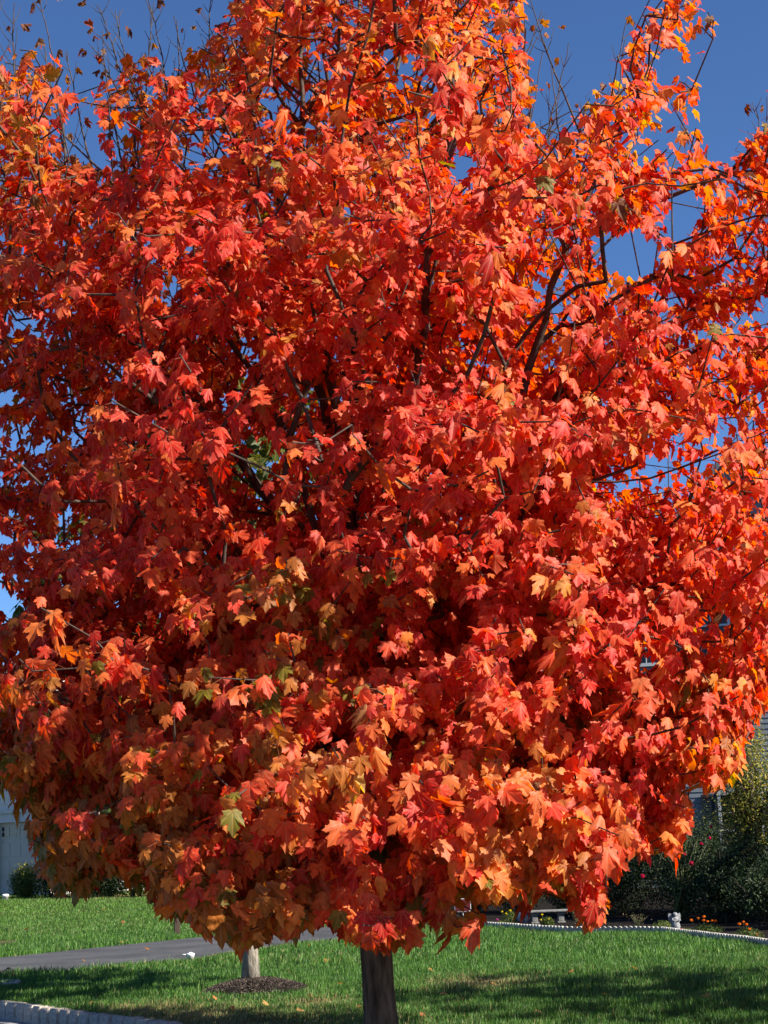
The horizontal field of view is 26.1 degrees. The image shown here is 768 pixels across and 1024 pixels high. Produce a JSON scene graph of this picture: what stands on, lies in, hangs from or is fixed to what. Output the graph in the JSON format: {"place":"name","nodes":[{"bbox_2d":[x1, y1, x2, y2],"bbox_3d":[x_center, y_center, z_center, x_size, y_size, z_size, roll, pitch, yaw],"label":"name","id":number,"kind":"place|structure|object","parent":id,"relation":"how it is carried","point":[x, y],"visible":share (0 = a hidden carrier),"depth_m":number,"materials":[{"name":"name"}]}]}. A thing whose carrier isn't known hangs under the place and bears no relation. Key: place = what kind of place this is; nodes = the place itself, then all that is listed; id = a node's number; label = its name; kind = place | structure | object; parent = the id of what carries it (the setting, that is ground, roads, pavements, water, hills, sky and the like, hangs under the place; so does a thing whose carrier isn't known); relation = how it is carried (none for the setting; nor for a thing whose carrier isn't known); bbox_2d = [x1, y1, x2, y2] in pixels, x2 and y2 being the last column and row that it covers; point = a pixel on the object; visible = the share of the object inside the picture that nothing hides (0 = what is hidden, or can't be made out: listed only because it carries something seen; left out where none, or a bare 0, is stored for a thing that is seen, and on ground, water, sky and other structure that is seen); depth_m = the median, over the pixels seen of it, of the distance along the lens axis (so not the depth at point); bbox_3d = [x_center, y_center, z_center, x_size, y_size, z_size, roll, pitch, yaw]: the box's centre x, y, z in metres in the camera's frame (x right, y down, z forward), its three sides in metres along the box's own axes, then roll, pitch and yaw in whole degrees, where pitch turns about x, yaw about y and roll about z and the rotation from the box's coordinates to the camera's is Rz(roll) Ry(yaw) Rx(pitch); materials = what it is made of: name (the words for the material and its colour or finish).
{"place":"outdoors","nodes":[
{"label":"outdoors","id":0,"kind":"place"},
{"bbox_2d":[0,1019,29,1023],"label":"street","id":1,"kind":"structure","parent":0,"point":[3,1021],"depth_m":16.61,"materials":[{"name":"grey asphalt"}]},
{"bbox_2d":[0,1000,181,1023],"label":"granite kerb","id":2,"kind":"structure","parent":1,"relation":"on","point":[24,1012],"depth_m":15.96,"materials":[{"name":"grey stone"}]},
{"bbox_2d":[95,806,110,896],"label":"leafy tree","id":3,"kind":"object","parent":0,"point":[108,811],"visible":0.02,"depth_m":44.94,"materials":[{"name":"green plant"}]},
{"bbox_2d":[0,927,337,972],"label":"driveway","id":4,"kind":"structure","parent":0,"point":[163,950],"depth_m":24.52,"materials":[{"name":"grey asphalt"}]},
{"bbox_2d":[0,890,767,1023],"bbox_3d":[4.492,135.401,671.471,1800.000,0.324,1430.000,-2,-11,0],"label":"lawn","id":5,"kind":"structure","parent":0,"point":[4,941],"depth_m":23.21,"materials":[{"name":"plant"}]},
{"bbox_2d":[2,894,8,899],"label":"white pipe cap","id":6,"kind":"object","parent":5,"relation":"on","point":[5,896],"visible":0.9,"depth_m":44.82,"materials":[{"name":"plastic"}]},
{"bbox_2d":[1,979,20,985],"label":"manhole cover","id":7,"kind":"object","parent":5,"relation":"on","point":[13,981],"visible":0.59,"depth_m":19.33,"materials":[{"name":"metal"}]},
{"bbox_2d":[6,860,42,897],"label":"hedge shrub","id":8,"kind":"object","parent":5,"relation":"on","point":[22,888],"visible":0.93,"depth_m":45.82,"materials":[{"name":"green plant"}]},
{"bbox_2d":[26,862,70,897],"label":"hedge shrub","id":9,"kind":"object","parent":5,"relation":"on","point":[44,882],"visible":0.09,"depth_m":45.20,"materials":[{"name":"green plant"}]},
{"bbox_2d":[0,662,118,895],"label":"white house","id":10,"kind":"structure","parent":5,"relation":"on","point":[14,849],"depth_m":49.44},
{"bbox_2d":[2,827,9,836],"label":"garage window","id":11,"kind":"structure","parent":10,"relation":"in","point":[5,830],"depth_m":49.78,"materials":[{"name":"black glass"}]},
{"bbox_2d":[12,826,19,835],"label":"garage window","id":12,"kind":"structure","parent":10,"relation":"in","point":[15,832],"depth_m":49.36,"materials":[{"name":"grey glass"}]},
{"bbox_2d":[0,822,38,895],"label":"garage door","id":13,"kind":"structure","parent":10,"relation":"in","point":[14,849],"depth_m":49.38,"materials":[{"name":"paint"}]},
{"bbox_2d":[91,876,126,896],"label":"hedge shrub","id":14,"kind":"object","parent":5,"relation":"on","point":[107,886],"visible":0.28,"depth_m":44.16,"materials":[{"name":"green plant"}]},
{"bbox_2d":[100,875,147,896],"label":"hedge shrub","id":15,"kind":"object","parent":5,"relation":"on","point":[127,890],"visible":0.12,"depth_m":44.05,"materials":[{"name":"green plant"}]},
{"bbox_2d":[9,377,327,978],"bbox_3d":[-1.518,1.816,18.313,5.336,6.718,5.300,-2,-11,0],"label":"young maple","id":16,"kind":"object","parent":5,"relation":"on","point":[250,965],"visible":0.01,"depth_m":17.49,"materials":[{"name":"green plant"}]},
{"bbox_2d":[174,918,179,933],"bbox_3d":[-3.597,6.922,28.728,0.120,0.975,0.120,1,-12,-14],"label":"wooden post","id":17,"kind":"object","parent":5,"relation":"on","point":[177,928],"depth_m":28.63,"materials":[{"name":"brown wood"}]},
{"bbox_2d":[182,952,194,961],"bbox_3d":[-2.633,6.013,22.267,0.168,0.166,0.114,-2,-11,0],"label":"cleanout pipe","id":18,"kind":"object","parent":5,"relation":"on","point":[190,954],"visible":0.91,"depth_m":22.23,"materials":[{"name":"white plastic"}]},
{"bbox_2d":[199,976,313,996],"bbox_3d":[-1.349,5.010,17.548,1.308,0.180,1.286,-2,-11,0],"label":"mulch mound","id":19,"kind":"object","parent":5,"relation":"on","point":[264,984],"visible":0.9,"depth_m":17.24,"materials":[{"name":"brown wood"}]},
{"bbox_2d":[0,0,767,1023],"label":"maple tree","id":20,"kind":"object","parent":5,"relation":"on","point":[382,704],"visible":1,"depth_m":9.73,"materials":[{"name":"red plant"}]},
{"bbox_2d":[484,922,501,929],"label":"scalloped edging","id":21,"kind":"object","parent":5,"relation":"on","point":[494,923],"visible":0.41,"depth_m":27.87,"materials":[{"name":"concrete"}]},
{"bbox_2d":[519,924,539,930],"bbox_3d":[2.370,6.767,26.857,0.044,0.139,0.598,5,-13,-29],"label":"scalloped edging","id":22,"kind":"object","parent":5,"relation":"on","point":[532,926],"visible":0.61,"depth_m":26.83,"materials":[{"name":"concrete"}]},
{"bbox_2d":[450,888,767,937],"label":"garden bed","id":23,"kind":"object","parent":5,"relation":"on","point":[494,914],"visible":0.13,"depth_m":29.26,"materials":[{"name":"green plant"}]},
{"bbox_2d":[455,898,470,911],"bbox_3d":[1.403,7.095,29.373,0.290,0.448,0.024,-3,-11,4],"label":"yard sign","id":24,"kind":"object","parent":23,"relation":"on","point":[468,905],"visible":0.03,"depth_m":29.38,"materials":[{"name":"white plastic"}]},
{"bbox_2d":[452,897,491,911],"bbox_3d":[1.731,7.343,32.699,0.955,1.149,1.026,-9,-13,31],"label":"dark bush","id":25,"kind":"object","parent":23,"relation":"on","point":[479,907],"depth_m":32.50,"materials":[{"name":"green plant"}]},
{"bbox_2d":[500,909,517,922],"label":"yellow flowers","id":26,"kind":"object","parent":23,"relation":"on","point":[507,919],"visible":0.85,"depth_m":28.90,"materials":[{"name":"green plant"}]},
{"bbox_2d":[501,922,519,928],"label":"scalloped edging","id":27,"kind":"object","parent":23,"relation":"on","point":[509,924],"visible":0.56,"depth_m":27.32,"materials":[{"name":"concrete"}]},
{"bbox_2d":[490,895,548,912],"bbox_3d":[2.670,7.116,32.351,1.589,1.420,1.508,-2,-11,0],"label":"dark bush","id":28,"kind":"object","parent":23,"relation":"on","point":[508,906],"visible":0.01,"depth_m":31.98,"materials":[{"name":"green plant"}]},
{"bbox_2d":[517,912,530,923],"bbox_3d":[2.449,7.062,28.870,0.277,0.260,0.256,-2,-11,0],"label":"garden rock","id":29,"kind":"object","parent":23,"relation":"on","point":[525,920],"visible":0.53,"depth_m":28.77,"materials":[{"name":"grey stone"}]},
{"bbox_2d":[540,914,554,924],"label":"yellow flowers","id":30,"kind":"object","parent":23,"relation":"on","point":[546,921],"visible":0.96,"depth_m":28.03,"materials":[{"name":"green plant"}]},
{"bbox_2d":[527,909,569,923],"bbox_3d":[2.872,7.035,28.761,0.760,0.225,0.260,-1,-11,-4],"label":"stone bench","id":31,"kind":"object","parent":23,"relation":"on","point":[560,913],"visible":0.88,"depth_m":28.67,"materials":[{"name":"stone"}]},
{"bbox_2d":[540,925,563,931],"bbox_3d":[2.678,6.660,26.347,0.045,0.139,0.598,7,-14,-31],"label":"scalloped edging","id":32,"kind":"object","parent":23,"relation":"on","point":[553,928],"visible":0.64,"depth_m":26.33,"materials":[{"name":"concrete"}]},
{"bbox_2d":[563,926,596,932],"bbox_3d":[3.079,6.564,25.920,0.597,0.139,0.044,-10,-12,35],"label":"scalloped edging","id":33,"kind":"object","parent":23,"relation":"on","point":[572,929],"visible":0.39,"depth_m":25.97,"materials":[{"name":"concrete"}]},
{"bbox_2d":[544,883,623,913],"bbox_3d":[3.613,6.854,31.271,1.859,1.485,1.189,-2,-11,0],"label":"dark bush","id":34,"kind":"object","parent":23,"relation":"on","point":[563,905],"visible":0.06,"depth_m":31.05,"materials":[{"name":"green plant"}]},
{"bbox_2d":[568,839,699,915],"bbox_3d":[4.603,6.520,30.348,2.587,1.757,1.953,-2,-11,0],"label":"dark bush","id":35,"kind":"object","parent":23,"relation":"on","point":[620,898],"visible":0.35,"depth_m":30.07,"materials":[{"name":"green plant"}]},
{"bbox_2d":[623,913,651,925],"bbox_3d":[4.027,6.498,26.240,0.419,0.278,0.378,5,-13,-32],"label":"dry plant","id":36,"kind":"object","parent":23,"relation":"on","point":[638,924],"visible":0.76,"depth_m":26.18,"materials":[{"name":"green plant"}]},
{"bbox_2d":[652,920,670,926],"bbox_3d":[4.406,6.514,26.099,0.394,0.150,0.314,-2,-11,0],"label":"green plant","id":37,"kind":"object","parent":23,"relation":"on","point":[665,924],"visible":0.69,"depth_m":26.05,"materials":[{"name":"green plant"}]},
{"bbox_2d":[660,927,677,933],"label":"scalloped edging","id":38,"kind":"object","parent":23,"relation":"on","point":[663,929],"visible":0.47,"depth_m":24.82,"materials":[{"name":"concrete"}]},
{"bbox_2d":[668,912,680,928],"bbox_3d":[4.552,6.390,25.820,0.200,0.270,0.154,0,-11,-8],"label":"angel statue","id":39,"kind":"object","parent":23,"relation":"on","point":[675,920],"visible":0.89,"depth_m":25.80,"materials":[{"name":"stone"}]},
{"bbox_2d":[625,800,734,910],"bbox_3d":[5.697,6.348,30.725,2.988,2.150,1.810,2,-12,-20],"label":"dark bush","id":40,"kind":"object","parent":23,"relation":"on","point":[704,840],"visible":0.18,"depth_m":30.52,"materials":[{"name":"green plant"}]},
{"bbox_2d":[641,816,728,920],"bbox_3d":[5.104,6.103,28.317,1.617,1.789,1.338,-2,-11,0],"label":"rose bush","id":41,"kind":"object","parent":23,"relation":"on","point":[678,902],"visible":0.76,"depth_m":28.18,"materials":[{"name":"green plant"}]},
{"bbox_2d":[690,915,724,931],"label":"marigolds","id":42,"kind":"object","parent":23,"relation":"on","point":[705,928],"visible":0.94,"depth_m":24.97,"materials":[{"name":"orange plant"}]},
{"bbox_2d":[707,932,725,938],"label":"scalloped edging","id":43,"kind":"object","parent":23,"relation":"on","point":[713,934],"visible":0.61,"depth_m":23.10,"materials":[{"name":"concrete"}]},
{"bbox_2d":[677,825,767,921],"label":"dark bush","id":44,"kind":"object","parent":23,"relation":"on","point":[725,864],"visible":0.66,"depth_m":27.33,"materials":[{"name":"green plant"}]},
{"bbox_2d":[698,719,767,917],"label":"yellow green bush","id":45,"kind":"object","parent":23,"relation":"on","point":[748,806],"visible":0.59,"depth_m":28.53,"materials":[{"name":"green plant"}]},
{"bbox_2d":[717,856,767,929],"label":"dark bush","id":46,"kind":"object","parent":23,"relation":"on","point":[760,897],"visible":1,"depth_m":25.02,"materials":[{"name":"green plant"}]},
{"bbox_2d":[734,921,763,937],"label":"marigolds","id":47,"kind":"object","parent":23,"relation":"on","point":[751,932],"visible":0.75,"depth_m":22.82,"materials":[{"name":"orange plant"}]},
{"bbox_2d":[747,936,765,944],"bbox_3d":[4.940,5.708,21.924,0.045,0.139,0.598,-1,-11,-9],"label":"scalloped edging","id":48,"kind":"object","parent":23,"relation":"on","point":[753,939],"visible":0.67,"depth_m":21.90,"materials":[{"name":"concrete"}]},
{"bbox_2d":[597,926,632,931],"bbox_3d":[3.572,6.493,25.637,0.598,0.139,0.044,-7,-11,25],"label":"scalloped edging","id":49,"kind":"object","parent":5,"relation":"on","point":[620,928],"visible":0.51,"depth_m":25.62,"materials":[{"name":"concrete"}]},
{"bbox_2d":[632,926,659,931],"bbox_3d":[4.042,6.407,25.291,0.044,0.139,0.597,10,-16,-40],"label":"scalloped edging","id":50,"kind":"object","parent":5,"relation":"on","point":[647,928],"visible":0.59,"depth_m":25.30,"materials":[{"name":"concrete"}]},
{"bbox_2d":[676,929,691,935],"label":"scalloped edging","id":51,"kind":"object","parent":5,"relation":"on","point":[686,931],"visible":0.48,"depth_m":24.17,"materials":[{"name":"concrete"}]},
{"bbox_2d":[624,453,767,887],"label":"blue grey house","id":52,"kind":"structure","parent":5,"relation":"on","point":[696,796],"depth_m":39.49,"materials":[{"name":"paint"}]},
{"bbox_2d":[640,640,659,666],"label":"window","id":53,"kind":"structure","parent":52,"relation":"in","point":[645,662],"depth_m":40.39,"materials":[{"name":"glass"}]},
{"bbox_2d":[700,609,729,655],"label":"window","id":54,"kind":"structure","parent":52,"relation":"in","point":[723,623],"depth_m":40.14,"materials":[{"name":"glass"}]},
{"bbox_2d":[717,789,766,849],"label":"window","id":55,"kind":"structure","parent":52,"relation":"in","point":[720,797],"depth_m":39.31,"materials":[{"name":"glass"}]},
{"bbox_2d":[691,930,707,938],"bbox_3d":[4.531,6.061,23.654,0.044,0.139,0.597,0,-12,-11],"label":"scalloped edging","id":56,"kind":"object","parent":5,"relation":"on","point":[699,932],"visible":0.51,"depth_m":23.64,"materials":[{"name":"concrete"}]},
{"bbox_2d":[726,934,747,941],"bbox_3d":[4.812,5.824,22.502,0.044,0.139,0.598,-1,-11,-16],"label":"scalloped edging","id":57,"kind":"object","parent":5,"relation":"on","point":[728,936],"visible":0.49,"depth_m":22.49,"materials":[{"name":"concrete"}]},
{"bbox_2d":[0,0,767,664],"label":"sky","id":58,"kind":"structure","parent":0,"point":[733,74],"materials":[{"name":"blue"}]}
]}

